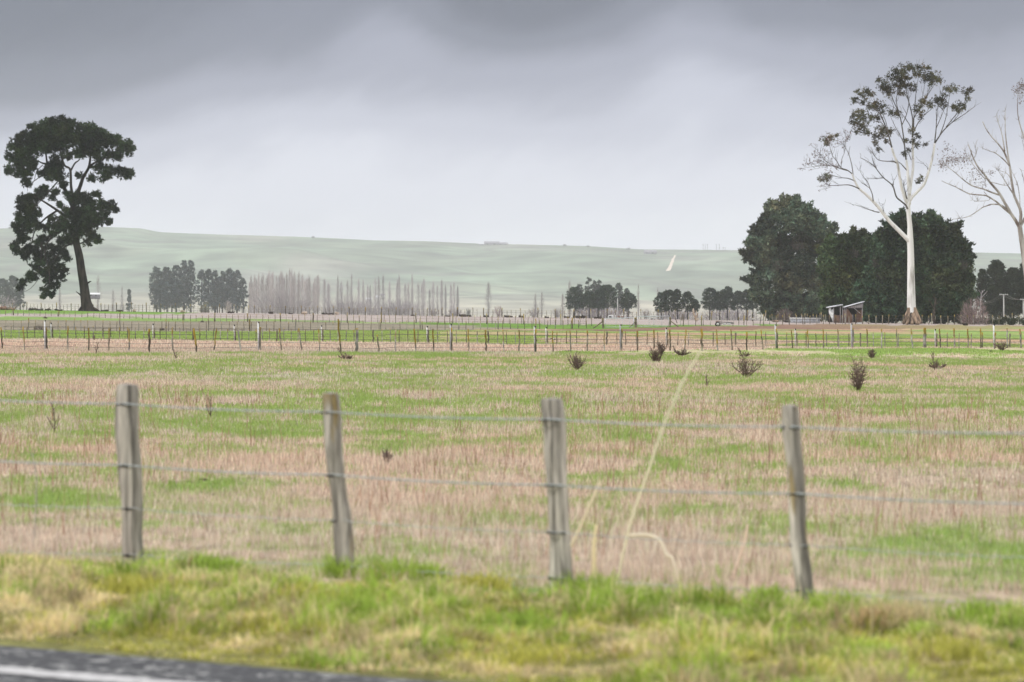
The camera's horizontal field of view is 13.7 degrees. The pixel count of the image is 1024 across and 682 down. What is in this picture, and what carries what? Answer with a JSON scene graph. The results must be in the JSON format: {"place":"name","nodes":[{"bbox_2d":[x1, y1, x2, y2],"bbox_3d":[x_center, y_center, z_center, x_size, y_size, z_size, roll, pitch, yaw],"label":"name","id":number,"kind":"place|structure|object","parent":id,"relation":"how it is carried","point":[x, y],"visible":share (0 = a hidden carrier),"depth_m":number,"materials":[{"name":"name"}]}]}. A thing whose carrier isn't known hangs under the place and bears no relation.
{"place":"outdoors","nodes":[
{"label":"outdoors","id":0,"kind":"place"},
{"bbox_2d":[0,645,434,681],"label":"road","id":1,"kind":"structure","parent":0,"point":[106,664],"depth_m":17.45,"materials":[{"name":"asphalt"}]},
{"bbox_2d":[0,666,181,681],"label":"road edge line","id":2,"kind":"object","parent":1,"relation":"on","point":[57,674],"visible":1,"depth_m":17.07,"materials":[{"name":"paint"}]},
{"bbox_2d":[0,227,1022,322],"bbox_3d":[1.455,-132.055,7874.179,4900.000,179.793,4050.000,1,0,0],"label":"hills","id":3,"kind":"structure","parent":0,"point":[517,277],"depth_m":7795.98,"materials":[{"name":"plant"}]},
{"bbox_2d":[0,335,1023,594],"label":"dry grass","id":4,"kind":"structure","parent":0,"point":[384,499],"depth_m":41.62,"materials":[{"name":"plant"}]},
{"bbox_2d":[0,310,1023,681],"bbox_3d":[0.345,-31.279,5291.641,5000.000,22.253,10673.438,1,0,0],"label":"ground","id":5,"kind":"structure","parent":0,"point":[100,320],"depth_m":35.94,"materials":[{"name":"plant"}]},
{"bbox_2d":[0,278,11,305],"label":"conifer tree","id":6,"kind":"object","parent":5,"relation":"on","point":[3,282],"visible":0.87,"depth_m":2497.19,"materials":[{"name":"plant"}]},
{"bbox_2d":[5,275,21,307],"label":"conifer tree","id":7,"kind":"object","parent":5,"relation":"on","point":[12,279],"visible":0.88,"depth_m":2498.14,"materials":[{"name":"plant"}]},
{"bbox_2d":[16,282,26,309],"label":"conifer tree","id":8,"kind":"object","parent":5,"relation":"on","point":[20,300],"visible":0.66,"depth_m":2498.90,"materials":[{"name":"plant"}]},
{"bbox_2d":[32,453,36,540],"bbox_3d":[-2.923,0.981,26.104,0.033,0.587,0.197,1,0,-8],"label":"grass stalk","id":9,"kind":"object","parent":5,"relation":"on","point":[36,500],"depth_m":26.10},
{"bbox_2d":[47,397,58,431],"bbox_3d":[-5.392,0.870,50.214,0.155,0.418,0.253,1,0,0],"label":"dead thistle","id":10,"kind":"object","parent":5,"relation":"on","point":[53,410],"visible":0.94,"depth_m":50.18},
{"bbox_2d":[3,114,136,310],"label":"pine tree","id":11,"kind":"object","parent":5,"relation":"on","point":[50,135],"visible":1,"depth_m":598.28,"materials":[{"name":"green plant"}]},
{"bbox_2d":[0,302,248,312],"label":"paddock fence","id":12,"kind":"object","parent":5,"relation":"on","point":[142,305],"visible":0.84,"depth_m":611.95,"materials":[{"name":"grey wood"}]},
{"bbox_2d":[126,289,132,310],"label":"conifer tree","id":13,"kind":"object","parent":5,"relation":"on","point":[128,304],"visible":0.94,"depth_m":2799.36,"materials":[{"name":"plant"}]},
{"bbox_2d":[142,442,147,498],"bbox_3d":[-2.242,0.951,25.603,0.057,0.684,0.220,1,1,20],"label":"grass stalk","id":14,"kind":"object","parent":5,"relation":"on","point":[146,470],"depth_m":25.65,"materials":[{"name":"plant"}]},
{"bbox_2d":[148,266,163,311],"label":"conifer tree","id":15,"kind":"object","parent":5,"relation":"on","point":[156,271],"visible":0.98,"depth_m":2298.59,"materials":[{"name":"plant"}]},
{"bbox_2d":[149,281,168,311],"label":"conifer tree","id":16,"kind":"object","parent":5,"relation":"on","point":[157,306],"visible":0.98,"depth_m":2297.09,"materials":[{"name":"plant"}]},
{"bbox_2d":[158,267,175,311],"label":"conifer tree","id":17,"kind":"object","parent":5,"relation":"on","point":[166,274],"visible":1,"depth_m":2298.14,"materials":[{"name":"plant"}]},
{"bbox_2d":[159,277,185,311],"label":"conifer tree","id":18,"kind":"object","parent":5,"relation":"on","point":[173,285],"visible":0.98,"depth_m":2296.19,"materials":[{"name":"plant"}]},
{"bbox_2d":[169,264,183,311],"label":"conifer tree","id":19,"kind":"object","parent":5,"relation":"on","point":[177,267],"visible":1,"depth_m":2298.25,"materials":[{"name":"plant"}]},
{"bbox_2d":[173,279,194,309],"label":"conifer tree","id":20,"kind":"object","parent":5,"relation":"on","point":[184,296],"visible":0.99,"depth_m":2297.24,"materials":[{"name":"plant"}]},
{"bbox_2d":[178,260,189,310],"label":"conifer tree","id":21,"kind":"object","parent":5,"relation":"on","point":[183,273],"visible":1,"depth_m":2298.84,"materials":[{"name":"plant"}]},
{"bbox_2d":[185,260,196,311],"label":"conifer tree","id":22,"kind":"object","parent":5,"relation":"on","point":[189,277],"visible":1,"depth_m":2298.67,"materials":[{"name":"plant"}]},
{"bbox_2d":[194,269,207,306],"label":"conifer tree","id":23,"kind":"object","parent":5,"relation":"on","point":[200,274],"visible":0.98,"depth_m":2279.05,"materials":[{"name":"plant"}]},
{"bbox_2d":[201,269,213,305],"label":"conifer tree","id":24,"kind":"object","parent":5,"relation":"on","point":[208,273],"visible":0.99,"depth_m":2278.74,"materials":[{"name":"plant"}]},
{"bbox_2d":[210,270,219,312],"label":"conifer tree","id":25,"kind":"object","parent":5,"relation":"on","point":[215,274],"visible":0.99,"depth_m":2279.39,"materials":[{"name":"plant"}]},
{"bbox_2d":[205,282,230,312],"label":"conifer tree","id":26,"kind":"object","parent":5,"relation":"on","point":[212,287],"visible":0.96,"depth_m":2276.78,"materials":[{"name":"plant"}]},
{"bbox_2d":[214,271,228,312],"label":"conifer tree","id":27,"kind":"object","parent":5,"relation":"on","point":[221,277],"visible":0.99,"depth_m":2278.01,"materials":[{"name":"plant"}]},
{"bbox_2d":[222,268,236,306],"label":"conifer tree","id":28,"kind":"object","parent":5,"relation":"on","point":[229,274],"visible":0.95,"depth_m":2278.36,"materials":[{"name":"plant"}]},
{"bbox_2d":[222,285,242,311],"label":"conifer tree","id":29,"kind":"object","parent":5,"relation":"on","point":[234,302],"visible":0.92,"depth_m":2277.07,"materials":[{"name":"plant"}]},
{"bbox_2d":[231,270,242,312],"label":"conifer tree","id":30,"kind":"object","parent":5,"relation":"on","point":[236,273],"visible":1,"depth_m":2278.42,"materials":[{"name":"plant"}]},
{"bbox_2d":[237,278,248,312],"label":"conifer tree","id":31,"kind":"object","parent":5,"relation":"on","point":[244,293],"visible":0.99,"depth_m":2279.08,"materials":[{"name":"plant"}]},
{"bbox_2d":[273,277,280,313],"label":"poplar tree","id":32,"kind":"object","parent":5,"relation":"on","point":[276,289],"visible":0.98,"depth_m":2596.91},
{"bbox_2d":[277,270,285,312],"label":"poplar tree","id":33,"kind":"object","parent":5,"relation":"on","point":[281,283],"visible":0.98,"depth_m":2603.82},
{"bbox_2d":[244,286,320,313],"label":"shrub","id":34,"kind":"object","parent":5,"relation":"on","point":[266,307],"visible":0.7,"depth_m":2596.75,"materials":[{"name":"plant"}]},
{"bbox_2d":[283,273,288,313],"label":"poplar tree","id":35,"kind":"object","parent":5,"relation":"on","point":[286,293],"visible":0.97,"depth_m":2595.47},
{"bbox_2d":[289,269,295,312],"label":"poplar tree","id":36,"kind":"object","parent":5,"relation":"on","point":[292,298],"visible":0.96,"depth_m":2587.02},
{"bbox_2d":[0,318,586,330],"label":"paddock fence","id":37,"kind":"object","parent":5,"relation":"on","point":[385,324],"visible":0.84,"depth_m":283.84,"materials":[{"name":"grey wood"}]},
{"bbox_2d":[5,309,591,325],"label":"paddock fence","id":38,"kind":"object","parent":5,"relation":"on","point":[292,317],"visible":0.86,"depth_m":406.28,"materials":[{"name":"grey wood"}]},
{"bbox_2d":[296,277,301,313],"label":"poplar tree","id":39,"kind":"object","parent":5,"relation":"on","point":[297,293],"visible":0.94,"depth_m":2584.27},
{"bbox_2d":[304,275,312,313],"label":"poplar tree","id":40,"kind":"object","parent":5,"relation":"on","point":[308,282],"visible":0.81,"depth_m":2781.17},
{"bbox_2d":[313,276,322,313],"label":"poplar tree","id":41,"kind":"object","parent":5,"relation":"on","point":[318,293],"visible":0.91,"depth_m":2735.14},
{"bbox_2d":[321,279,327,311],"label":"poplar tree","id":42,"kind":"object","parent":5,"relation":"on","point":[324,293],"visible":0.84,"depth_m":2931.57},
{"bbox_2d":[315,292,384,314],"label":"shrub","id":43,"kind":"object","parent":5,"relation":"on","point":[343,306],"visible":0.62,"depth_m":2596.72,"materials":[{"name":"plant"}]},
{"bbox_2d":[254,305,476,315],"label":"paddock fence","id":44,"kind":"object","parent":5,"relation":"on","point":[285,309],"visible":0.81,"depth_m":611.95,"materials":[{"name":"grey wood"}]},
{"bbox_2d":[381,448,392,462],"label":"dead thistle","id":45,"kind":"object","parent":5,"relation":"on","point":[385,453],"visible":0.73,"depth_m":41.27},
{"bbox_2d":[367,295,427,315],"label":"shrub","id":46,"kind":"object","parent":5,"relation":"on","point":[402,309],"visible":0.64,"depth_m":2596.39,"materials":[{"name":"plant"}]},
{"bbox_2d":[420,279,426,314],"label":"poplar tree","id":47,"kind":"object","parent":5,"relation":"on","point":[423,296],"visible":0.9,"depth_m":2813.07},
{"bbox_2d":[439,281,443,315],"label":"poplar tree","id":48,"kind":"object","parent":5,"relation":"on","point":[441,299],"visible":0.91,"depth_m":3041.04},
{"bbox_2d":[485,282,492,314],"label":"poplar tree","id":49,"kind":"object","parent":5,"relation":"on","point":[488,296],"visible":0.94,"depth_m":2849.71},
{"bbox_2d":[0,319,1021,352],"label":"paddock fence","id":50,"kind":"object","parent":5,"relation":"on","point":[451,334],"visible":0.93,"depth_m":169.03,"materials":[{"name":"brown wood"}]},
{"bbox_2d":[0,545,1023,681],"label":"verge grass","id":51,"kind":"structure","parent":5,"relation":"on","point":[693,633],"depth_m":19.02,"materials":[{"name":"plant"}]},
{"bbox_2d":[0,383,1023,603],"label":"roadside fence","id":52,"kind":"object","parent":5,"relation":"on","point":[553,419],"visible":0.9,"depth_m":22.70,"materials":[{"name":"grey wood"}]},
{"bbox_2d":[4,323,1021,347],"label":"paddock fence","id":53,"kind":"object","parent":5,"relation":"on","point":[506,331],"visible":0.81,"depth_m":206.01,"materials":[{"name":"brown wood"}]},
{"bbox_2d":[564,286,584,315],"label":"conifer tree","id":54,"kind":"object","parent":5,"relation":"on","point":[575,300],"visible":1,"depth_m":1248.72,"materials":[{"name":"plant"}]},
{"bbox_2d":[567,351,585,369],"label":"dead thistle","id":55,"kind":"object","parent":5,"relation":"on","point":[576,363],"visible":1,"depth_m":116.08,"materials":[{"name":"plant"}]},
{"bbox_2d":[571,482,600,547],"bbox_3d":[0.346,1.056,23.412,0.347,0.563,0.035,0,1,-37],"label":"grass stalk","id":56,"kind":"object","parent":5,"relation":"on","point":[583,518],"depth_m":23.43,"materials":[{"name":"plant"}]},
{"bbox_2d":[584,277,592,315],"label":"conifer tree","id":57,"kind":"object","parent":5,"relation":"on","point":[587,288],"visible":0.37,"depth_m":1999.45,"materials":[{"name":"plant"}]},
{"bbox_2d":[580,291,598,317],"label":"conifer tree","id":58,"kind":"object","parent":5,"relation":"on","point":[588,299],"visible":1,"depth_m":1248.75,"materials":[{"name":"plant"}]},
{"bbox_2d":[592,524,597,579],"bbox_3d":[0.457,1.177,23.502,0.034,0.326,0.206,1,0,0],"label":"grass stalk","id":59,"kind":"object","parent":5,"relation":"on","point":[594,566],"depth_m":23.50,"materials":[{"name":"plant"}]},
{"bbox_2d":[590,289,607,316],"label":"conifer tree","id":60,"kind":"object","parent":5,"relation":"on","point":[596,292],"visible":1,"depth_m":1248.73,"materials":[{"name":"plant"}]},
{"bbox_2d":[565,300,640,318],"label":"shrub","id":61,"kind":"object","parent":5,"relation":"on","point":[620,312],"visible":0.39,"depth_m":1397.63,"materials":[{"name":"plant"}]},
{"bbox_2d":[593,284,620,317],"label":"conifer tree","id":62,"kind":"object","parent":5,"relation":"on","point":[608,289],"visible":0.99,"depth_m":1248.49,"materials":[{"name":"plant"}]},
{"bbox_2d":[614,282,623,315],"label":"conifer tree","id":63,"kind":"object","parent":5,"relation":"on","point":[618,286],"visible":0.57,"depth_m":1998.99,"materials":[{"name":"plant"}]},
{"bbox_2d":[605,317,633,326],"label":"farm gate","id":64,"kind":"structure","parent":5,"relation":"on","point":[629,324],"depth_m":367.39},
{"bbox_2d":[483,308,765,320],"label":"paddock fence","id":65,"kind":"object","parent":5,"relation":"on","point":[711,315],"visible":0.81,"depth_m":605.95,"materials":[{"name":"grey wood"}]},
{"bbox_2d":[618,292,637,314],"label":"conifer tree","id":66,"kind":"object","parent":5,"relation":"on","point":[627,298],"visible":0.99,"depth_m":1248.86,"materials":[{"name":"plant"}]},
{"bbox_2d":[629,533,680,581],"bbox_3d":[0.795,1.198,23.428,0.356,0.281,0.056,1,1,37],"label":"grass stalk","id":67,"kind":"object","parent":5,"relation":"on","point":[649,535],"depth_m":23.42,"materials":[{"name":"plant"}]},
{"bbox_2d":[648,347,663,361],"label":"dead thistle","id":68,"kind":"object","parent":5,"relation":"on","point":[655,355],"visible":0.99,"depth_m":137.37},
{"bbox_2d":[617,348,702,577],"bbox_3d":[0.814,0.684,23.734,0.527,1.302,0.058,0,1,-25],"label":"grass stalk","id":69,"kind":"object","parent":5,"relation":"on","point":[644,482],"depth_m":23.70,"materials":[{"name":"plant"}]},
{"bbox_2d":[653,292,668,318],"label":"conifer tree","id":70,"kind":"object","parent":5,"relation":"on","point":[661,296],"visible":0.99,"depth_m":1049.18,"materials":[{"name":"plant"}]},
{"bbox_2d":[656,342,668,355],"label":"dead thistle","id":71,"kind":"object","parent":5,"relation":"on","point":[661,349],"visible":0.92,"depth_m":162.08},
{"bbox_2d":[660,289,677,318],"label":"conifer tree","id":72,"kind":"object","parent":5,"relation":"on","point":[669,293],"visible":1,"depth_m":1049.10,"materials":[{"name":"plant"}]},
{"bbox_2d":[673,288,681,318],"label":"conifer tree","id":73,"kind":"object","parent":5,"relation":"on","point":[677,292],"visible":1,"depth_m":1049.44,"materials":[{"name":"plant"}]},
{"bbox_2d":[655,305,702,319],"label":"shrub","id":74,"kind":"object","parent":5,"relation":"on","point":[672,315],"visible":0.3,"depth_m":1397.96,"materials":[{"name":"plant"}]},
{"bbox_2d":[672,346,691,355],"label":"dead thistle","id":75,"kind":"object","parent":5,"relation":"on","point":[681,352],"visible":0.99,"depth_m":161.18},
{"bbox_2d":[679,291,695,319],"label":"conifer tree","id":76,"kind":"object","parent":5,"relation":"on","point":[688,295],"visible":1,"depth_m":1049.24,"materials":[{"name":"plant"}]},
{"bbox_2d":[690,298,700,319],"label":"conifer tree","id":77,"kind":"object","parent":5,"relation":"on","point":[696,306],"visible":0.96,"depth_m":1049.30,"materials":[{"name":"plant"}]},
{"bbox_2d":[700,287,718,319],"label":"conifer tree","id":78,"kind":"object","parent":5,"relation":"on","point":[706,301],"visible":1,"depth_m":1149.16,"materials":[{"name":"plant"}]},
{"bbox_2d":[711,291,728,319],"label":"conifer tree","id":79,"kind":"object","parent":5,"relation":"on","point":[718,299],"visible":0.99,"depth_m":1148.78,"materials":[{"name":"plant"}]},
{"bbox_2d":[680,314,763,325],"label":"paddock fence","id":80,"kind":"object","parent":5,"relation":"on","point":[710,320],"visible":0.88,"depth_m":446.00,"materials":[{"name":"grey wood"}]},
{"bbox_2d":[719,286,736,319],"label":"conifer tree","id":81,"kind":"object","parent":5,"relation":"on","point":[727,290],"visible":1,"depth_m":1148.84,"materials":[{"name":"plant"}]},
{"bbox_2d":[697,303,764,320],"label":"shrub","id":82,"kind":"object","parent":5,"relation":"on","point":[724,313],"visible":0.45,"depth_m":1398.65,"materials":[{"name":"plant"}]},
{"bbox_2d":[729,290,745,319],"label":"conifer tree","id":83,"kind":"object","parent":5,"relation":"on","point":[737,295],"visible":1,"depth_m":1148.88,"materials":[{"name":"plant"}]},
{"bbox_2d":[730,524,748,578],"bbox_3d":[1.254,1.188,23.709,0.029,0.329,0.245,1,1,34],"label":"grass stalk","id":84,"kind":"object","parent":5,"relation":"on","point":[742,547],"depth_m":23.73,"materials":[{"name":"plant"}]},
{"bbox_2d":[738,289,754,318],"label":"conifer tree","id":85,"kind":"object","parent":5,"relation":"on","point":[745,302],"visible":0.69,"depth_m":1149.30,"materials":[{"name":"plant"}]},
{"bbox_2d":[730,355,762,376],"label":"dead thistle","id":86,"kind":"object","parent":5,"relation":"on","point":[744,371],"visible":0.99,"depth_m":105.99,"materials":[{"name":"plant"}]},
{"bbox_2d":[747,300,760,320],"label":"conifer tree","id":87,"kind":"object","parent":5,"relation":"on","point":[751,303],"visible":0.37,"depth_m":1149.71,"materials":[{"name":"plant"}]},
{"bbox_2d":[774,306,793,321],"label":"shrub","id":88,"kind":"object","parent":5,"relation":"on","point":[780,314],"visible":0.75,"depth_m":574.88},
{"bbox_2d":[737,191,839,321],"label":"conifer tree","id":89,"kind":"object","parent":5,"relation":"on","point":[774,255],"visible":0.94,"depth_m":697.10,"materials":[{"name":"plant"}]},
{"bbox_2d":[790,318,820,322],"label":"feed trough","id":90,"kind":"object","parent":5,"relation":"on","point":[807,320],"visible":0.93,"depth_m":555.62,"materials":[{"name":"white paint"}]},
{"bbox_2d":[826,301,864,322],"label":"farm shed","id":91,"kind":"structure","parent":5,"relation":"on","point":[851,311],"depth_m":552.49,"materials":[{"name":"metal"}]},
{"bbox_2d":[814,225,877,321],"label":"conifer tree","id":92,"kind":"object","parent":5,"relation":"on","point":[842,260],"visible":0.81,"depth_m":587.63,"materials":[{"name":"plant"}]},
{"bbox_2d":[847,354,873,389],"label":"dead thistle","id":93,"kind":"object","parent":5,"relation":"on","point":[858,379],"visible":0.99,"depth_m":87.60,"materials":[{"name":"plant"}]},
{"bbox_2d":[846,206,923,322],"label":"conifer tree","id":94,"kind":"object","parent":5,"relation":"on","point":[884,274],"visible":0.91,"depth_m":583.07,"materials":[{"name":"plant"}]},
{"bbox_2d":[798,61,977,324],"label":"gum tree","id":95,"kind":"object","parent":5,"relation":"on","point":[912,316],"visible":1,"depth_m":544.38,"materials":[{"name":"white plant"}]},
{"bbox_2d":[769,313,1018,324],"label":"paddock fence","id":96,"kind":"object","parent":5,"relation":"on","point":[967,316],"visible":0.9,"depth_m":542.68,"materials":[{"name":"grey wood"}]},
{"bbox_2d":[929,297,939,322],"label":"dead tree","id":97,"kind":"object","parent":5,"relation":"on","point":[934,308],"visible":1,"depth_m":559.87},
{"bbox_2d":[928,351,946,368],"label":"dead thistle","id":98,"kind":"object","parent":5,"relation":"on","point":[935,365],"visible":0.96,"depth_m":127.21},
{"bbox_2d":[902,208,980,323],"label":"conifer tree","id":99,"kind":"object","parent":5,"relation":"on","point":[945,276],"visible":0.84,"depth_m":585.55,"materials":[{"name":"plant"}]},
{"bbox_2d":[955,296,991,324],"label":"shrub","id":100,"kind":"object","parent":5,"relation":"on","point":[975,313],"visible":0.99,"depth_m":574.70,"materials":[{"name":"plant"}]},
{"bbox_2d":[935,80,1023,273],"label":"gum tree","id":101,"kind":"object","parent":5,"relation":"on","point":[1006,208],"visible":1,"depth_m":539.60,"materials":[{"name":"grey plant"}]},
{"bbox_2d":[974,268,989,316],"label":"conifer tree","id":102,"kind":"object","parent":5,"relation":"on","point":[981,284],"visible":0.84,"depth_m":799.35,"materials":[{"name":"plant"}]},
{"bbox_2d":[983,259,1008,320],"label":"conifer tree","id":103,"kind":"object","parent":5,"relation":"on","point":[995,271],"visible":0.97,"depth_m":798.67,"materials":[{"name":"plant"}]},
{"bbox_2d":[993,316,1013,324],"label":"shrub","id":104,"kind":"object","parent":5,"relation":"on","point":[1007,319],"visible":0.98,"depth_m":584.21,"materials":[{"name":"plant"}]},
{"bbox_2d":[986,282,1021,319],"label":"tree","id":105,"kind":"object","parent":5,"relation":"on","point":[1006,304],"visible":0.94,"depth_m":798.14,"materials":[{"name":"plant"}]},
{"bbox_2d":[1001,266,1023,316],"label":"conifer tree","id":106,"kind":"object","parent":5,"relation":"on","point":[1013,273],"visible":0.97,"depth_m":798.68,"materials":[{"name":"plant"}]},
{"bbox_2d":[1009,317,1023,324],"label":"shrub","id":107,"kind":"object","parent":5,"relation":"on","point":[1014,319],"visible":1,"depth_m":584.51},
{"bbox_2d":[1015,263,1023,313],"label":"conifer tree","id":108,"kind":"object","parent":5,"relation":"on","point":[1021,272],"visible":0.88,"depth_m":799.09,"materials":[{"name":"plant"}]},
{"bbox_2d":[0,0,1023,252],"label":"sky","id":109,"kind":"structure","parent":0,"point":[632,124],"materials":[{"name":"grey"}]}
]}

